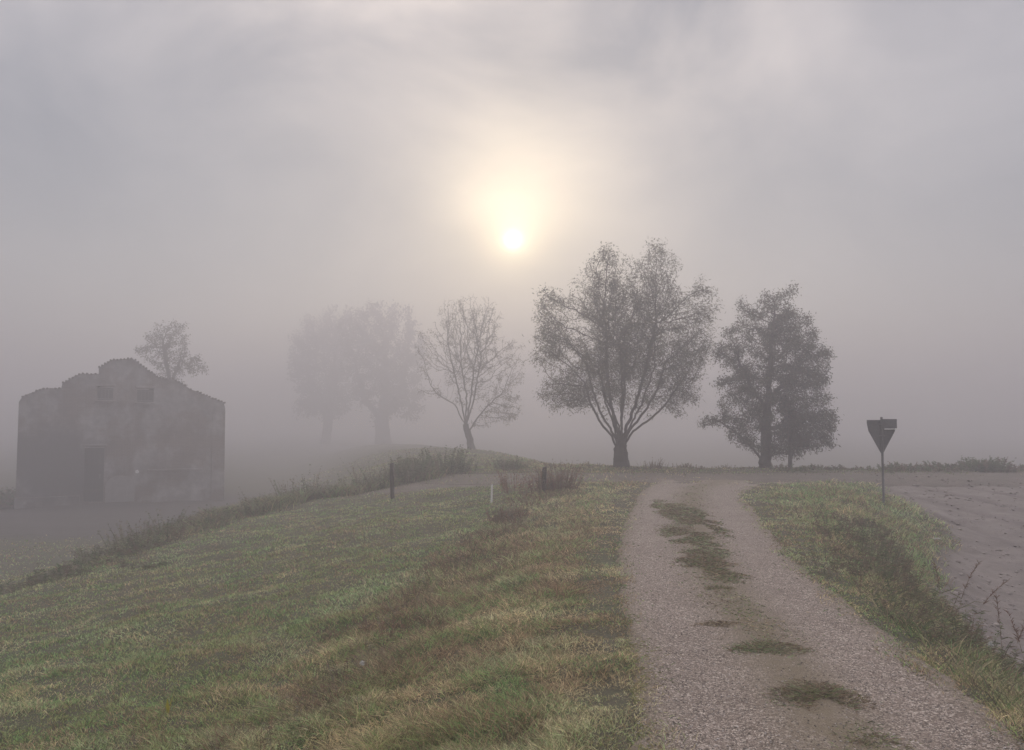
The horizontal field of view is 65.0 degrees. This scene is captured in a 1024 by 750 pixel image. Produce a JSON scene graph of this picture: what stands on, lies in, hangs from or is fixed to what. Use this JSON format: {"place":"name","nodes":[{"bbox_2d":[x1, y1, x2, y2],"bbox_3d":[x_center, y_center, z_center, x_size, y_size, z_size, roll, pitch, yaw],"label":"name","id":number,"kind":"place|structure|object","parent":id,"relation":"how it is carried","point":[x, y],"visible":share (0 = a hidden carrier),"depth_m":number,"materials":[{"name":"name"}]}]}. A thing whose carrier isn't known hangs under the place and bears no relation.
{"place":"outdoors","nodes":[
{"label":"outdoors","id":0,"kind":"place"},
{"bbox_2d":[0,429,1023,749],"bbox_3d":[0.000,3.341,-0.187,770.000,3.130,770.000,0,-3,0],"label":"ground","id":1,"kind":"structure","parent":0,"point":[256,463],"depth_m":19.51,"materials":[{"name":"green plant"}]},
{"bbox_2d":[0,487,20,509],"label":"shrub","id":2,"kind":"object","parent":1,"relation":"on","point":[7,499],"visible":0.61,"depth_m":43.43,"materials":[{"name":"grey plant"}]},
{"bbox_2d":[14,357,225,508],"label":"ruined house","id":3,"kind":"structure","parent":1,"relation":"on","point":[127,430],"depth_m":45.81,"materials":[{"name":"stone"}]},
{"bbox_2d":[83,448,104,501],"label":"door","id":4,"kind":"structure","parent":3,"relation":"in","point":[93,457],"depth_m":45.25,"materials":[{"name":"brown wood"}]},
{"bbox_2d":[95,388,113,401],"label":"window","id":5,"kind":"structure","parent":3,"relation":"in","point":[102,393],"depth_m":45.81,"materials":[{"name":"grey wood"}]},
{"bbox_2d":[135,390,154,403],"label":"window","id":6,"kind":"structure","parent":3,"relation":"in","point":[142,395],"depth_m":46.71,"materials":[{"name":"grey wood"}]},
{"bbox_2d":[165,694,173,712],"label":"yellow leaf","id":7,"kind":"object","parent":1,"relation":"on","point":[167,706],"visible":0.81,"depth_m":6.90,"materials":[{"name":"yellow plant"}]},
{"bbox_2d":[133,319,208,385],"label":"tree","id":8,"kind":"object","parent":1,"relation":"on","point":[166,346],"visible":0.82,"depth_m":59.00,"materials":[{"name":"grey plant"}]},
{"bbox_2d":[0,452,554,749],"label":"meadow grass","id":9,"kind":"structure","parent":1,"relation":"on","point":[159,741],"depth_m":10.28,"materials":[{"name":"green plant"}]},
{"bbox_2d":[0,446,561,749],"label":"tall weeds","id":10,"kind":"object","parent":1,"relation":"on","point":[201,521],"visible":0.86,"depth_m":20.78,"materials":[{"name":"green plant"}]},
{"bbox_2d":[286,304,365,443],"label":"tree","id":11,"kind":"object","parent":1,"relation":"on","point":[327,410],"visible":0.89,"depth_m":152.78,"materials":[{"name":"grey plant"}]},
{"bbox_2d":[334,298,430,443],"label":"tree","id":12,"kind":"object","parent":1,"relation":"on","point":[384,410],"visible":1,"depth_m":132.89,"materials":[{"name":"grey plant"}]},
{"bbox_2d":[189,480,585,749],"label":"rough grass","id":13,"kind":"structure","parent":1,"relation":"on","point":[425,567],"depth_m":8.15,"materials":[{"name":"green plant"}]},
{"bbox_2d":[389,462,394,498],"bbox_3d":[-3.629,3.302,24.337,0.141,1.302,0.140,-1,-1,0],"label":"fence post","id":14,"kind":"object","parent":1,"relation":"on","point":[392,493],"visible":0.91,"depth_m":24.29,"materials":[{"name":"brown wood"}]},
{"bbox_2d":[394,468,536,484],"bbox_3d":[-1.395,2.877,22.755,5.374,0.520,0.024,-2,-4,36],"label":"fence wire","id":15,"kind":"object","parent":14,"relation":"attached to","point":[463,484],"visible":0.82,"depth_m":22.66,"materials":[{"name":"grey metal"}]},
{"bbox_2d":[387,458,437,483],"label":"shrub","id":16,"kind":"object","parent":1,"relation":"on","point":[401,472],"visible":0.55,"depth_m":28.58,"materials":[{"name":"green plant"}]},
{"bbox_2d":[390,444,478,475],"bbox_3d":[-3.058,3.163,29.967,3.497,1.131,2.159,2,-4,-36],"label":"shrub","id":17,"kind":"object","parent":1,"relation":"on","point":[456,463],"visible":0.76,"depth_m":29.91,"materials":[{"name":"green plant"}]},
{"bbox_2d":[207,462,710,749],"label":"verge grass","id":18,"kind":"structure","parent":1,"relation":"on","point":[466,719],"depth_m":6.79,"materials":[{"name":"green plant"}]},
{"bbox_2d":[415,296,524,449],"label":"tree","id":19,"kind":"object","parent":1,"relation":"on","point":[469,437],"visible":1,"depth_m":53.76,"materials":[{"name":"brown plant"}]},
{"bbox_2d":[491,484,492,501],"bbox_3d":[-0.516,3.094,20.360,0.049,0.682,0.034,3,-4,-20],"label":"marker stake","id":20,"kind":"object","parent":1,"relation":"on","point":[491,492],"visible":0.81,"depth_m":20.35,"materials":[{"name":"white paint"}]},
{"bbox_2d":[485,500,530,522],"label":"dry bush","id":21,"kind":"object","parent":1,"relation":"on","point":[501,511],"visible":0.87,"depth_m":16.80,"materials":[{"name":"brown plant"}]},
{"bbox_2d":[491,455,524,470],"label":"shrub","id":22,"kind":"object","parent":1,"relation":"on","point":[510,465],"visible":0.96,"depth_m":30.66,"materials":[{"name":"green plant"}]},
{"bbox_2d":[0,447,1023,581],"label":"field grass","id":23,"kind":"structure","parent":1,"relation":"on","point":[537,462],"depth_m":30.22,"materials":[{"name":"green plant"}]},
{"bbox_2d":[494,457,588,493],"bbox_3d":[0.754,2.661,21.368,2.678,0.946,1.794,0,-3,0],"label":"dry bush","id":24,"kind":"object","parent":1,"relation":"on","point":[553,484],"visible":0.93,"depth_m":21.15,"materials":[{"name":"brown plant"}]},
{"bbox_2d":[542,466,546,490],"bbox_3d":[0.848,2.878,21.163,0.136,0.940,0.135,1,-1,0],"label":"fence post","id":25,"kind":"object","parent":1,"relation":"on","point":[544,472],"visible":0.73,"depth_m":21.12,"materials":[{"name":"brown wood"}]},
{"bbox_2d":[522,237,725,466],"bbox_3d":[4.548,-0.850,31.865,7.025,9.323,6.816,-3,-4,39],"label":"tree","id":26,"kind":"object","parent":1,"relation":"on","point":[623,354],"visible":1,"depth_m":31.33,"materials":[{"name":"green plant"}]},
{"bbox_2d":[637,457,668,468],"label":"weed clump","id":27,"kind":"object","parent":1,"relation":"on","point":[652,465],"visible":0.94,"depth_m":30.26,"materials":[{"name":"green plant"}]},
{"bbox_2d":[483,461,1023,472],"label":"hedge bottom weeds","id":28,"kind":"object","parent":1,"relation":"on","point":[923,468],"visible":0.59,"depth_m":29.88,"materials":[{"name":"green plant"}]},
{"bbox_2d":[697,280,844,467],"bbox_3d":[10.479,0.029,32.309,5.335,7.778,4.640,3,-4,-42],"label":"tree","id":29,"kind":"object","parent":1,"relation":"on","point":[789,383],"visible":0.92,"depth_m":32.02,"materials":[{"name":"green plant"}]},
{"bbox_2d":[772,394,812,467],"bbox_3d":[11.115,2.225,31.604,1.573,3.105,1.351,0,-3,0],"label":"tree","id":30,"kind":"object","parent":1,"relation":"on","point":[790,434],"visible":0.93,"depth_m":31.49,"materials":[{"name":"green plant"}]},
{"bbox_2d":[729,478,1023,743],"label":"bank grass","id":31,"kind":"structure","parent":1,"relation":"on","point":[898,574],"depth_m":10.42,"materials":[{"name":"green plant"}]},
{"bbox_2d":[867,417,896,504],"bbox_3d":[8.858,2.118,19.204,0.655,2.232,0.106,-1,-3,10],"label":"yield sign","id":32,"kind":"object","parent":1,"relation":"on","point":[881,431],"visible":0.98,"depth_m":19.25,"materials":[{"name":"metal"}]},
{"bbox_2d":[879,461,922,471],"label":"shrub","id":33,"kind":"object","parent":1,"relation":"on","point":[903,467],"visible":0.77,"depth_m":29.62,"materials":[{"name":"green plant"}]},
{"bbox_2d":[922,460,966,470],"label":"shrub","id":34,"kind":"object","parent":1,"relation":"on","point":[942,467],"visible":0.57,"depth_m":29.36,"materials":[{"name":"green plant"}]},
{"bbox_2d":[924,560,966,618],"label":"seed stalk","id":35,"kind":"object","parent":1,"relation":"on","point":[937,576],"visible":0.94,"depth_m":8.49,"materials":[{"name":"brown plant"}]},
{"bbox_2d":[876,474,1023,677],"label":"soil clods","id":36,"kind":"object","parent":1,"relation":"on","point":[961,574],"visible":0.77,"depth_m":16.16,"materials":[{"name":"soil"}]},
{"bbox_2d":[944,559,982,628],"bbox_3d":[4.571,2.287,8.212,0.625,0.807,0.389,0,-3,0],"label":"seed stalk","id":37,"kind":"object","parent":1,"relation":"on","point":[976,564],"visible":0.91,"depth_m":8.18,"materials":[{"name":"brown plant"}]},
{"bbox_2d":[954,580,1007,639],"bbox_3d":[4.480,2.333,7.851,0.508,0.715,0.526,2,-4,-33],"label":"seed stalk","id":38,"kind":"object","parent":1,"relation":"on","point":[1002,583],"visible":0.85,"depth_m":7.79,"materials":[{"name":"brown plant"}]},
{"bbox_2d":[958,456,1014,472],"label":"shrub","id":39,"kind":"object","parent":1,"relation":"on","point":[985,466],"visible":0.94,"depth_m":28.80,"materials":[{"name":"green plant"}]},
{"bbox_2d":[990,593,1023,663],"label":"seed stalk","id":40,"kind":"object","parent":1,"relation":"on","point":[996,597],"visible":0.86,"depth_m":7.48,"materials":[{"name":"brown plant"}]},
{"bbox_2d":[1003,609,1023,659],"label":"seed stalk","id":41,"kind":"object","parent":1,"relation":"on","point":[1014,629],"visible":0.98,"depth_m":6.98,"materials":[{"name":"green plant"}]},
{"bbox_2d":[1009,619,1023,673],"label":"seed stalk","id":42,"kind":"object","parent":1,"relation":"on","point":[1021,631],"visible":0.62,"depth_m":7.08,"materials":[{"name":"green plant"}]},
{"bbox_2d":[0,0,1023,429],"label":"sky","id":43,"kind":"structure","parent":0,"point":[234,171],"materials":[{"name":"grey"}]},
{"bbox_2d":[355,472,1023,495],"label":"track","id":44,"kind":"structure","parent":0,"point":[1009,480],"depth_m":26.23,"materials":[{"name":"grey gravel"}]},
{"bbox_2d":[614,479,1023,749],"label":"road","id":45,"kind":"structure","parent":0,"point":[721,495],"depth_m":6.29,"materials":[{"name":"grey gravel"}]},
{"bbox_2d":[648,498,735,539],"bbox_3d":[3.378,2.733,15.820,1.155,0.111,7.120,0,-3,0],"label":"grass tuft","id":46,"kind":"object","parent":45,"relation":"on","point":[693,516],"visible":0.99,"depth_m":15.41,"materials":[{"name":"green plant"}]},
{"bbox_2d":[654,524,741,564],"bbox_3d":[2.788,2.549,12.483,0.998,0.107,4.557,0,-3,0],"label":"grass tuft","id":47,"kind":"object","parent":45,"relation":"on","point":[697,538],"visible":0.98,"depth_m":12.30,"materials":[{"name":"green plant"}]},
{"bbox_2d":[671,549,757,583],"bbox_3d":[2.476,2.412,10.073,1.024,0.092,2.729,0,-3,0],"label":"grass tuft","id":48,"kind":"object","parent":45,"relation":"on","point":[689,561],"visible":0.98,"depth_m":10.18,"materials":[{"name":"green plant"}]},
{"bbox_2d":[691,620,744,627],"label":"grass tuft","id":49,"kind":"object","parent":45,"relation":"on","point":[717,623],"visible":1,"depth_m":7.29,"materials":[{"name":"green plant"}]},
{"bbox_2d":[701,585,734,590],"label":"grass tuft","id":50,"kind":"object","parent":45,"relation":"on","point":[723,588],"visible":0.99,"depth_m":8.74,"materials":[{"name":"green plant"}]},
{"bbox_2d":[717,639,819,655],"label":"grass tuft","id":51,"kind":"object","parent":45,"relation":"on","point":[768,647],"visible":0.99,"depth_m":6.46,"materials":[{"name":"green plant"}]},
{"bbox_2d":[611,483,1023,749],"bbox_3d":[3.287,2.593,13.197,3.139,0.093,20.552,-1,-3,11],"label":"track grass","id":52,"kind":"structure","parent":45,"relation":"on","point":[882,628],"depth_m":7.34,"materials":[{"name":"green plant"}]},
{"bbox_2d":[762,678,881,712],"bbox_3d":[2.055,2.138,5.371,0.812,0.090,0.701,0,-3,0],"label":"grass tuft","id":53,"kind":"object","parent":45,"relation":"on","point":[819,689],"visible":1,"depth_m":5.35,"materials":[{"name":"green plant"}]},
{"bbox_2d":[840,730,927,748],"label":"grass tuft","id":54,"kind":"object","parent":45,"relation":"on","point":[894,742],"visible":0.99,"depth_m":4.60,"materials":[{"name":"green plant"}]}
]}

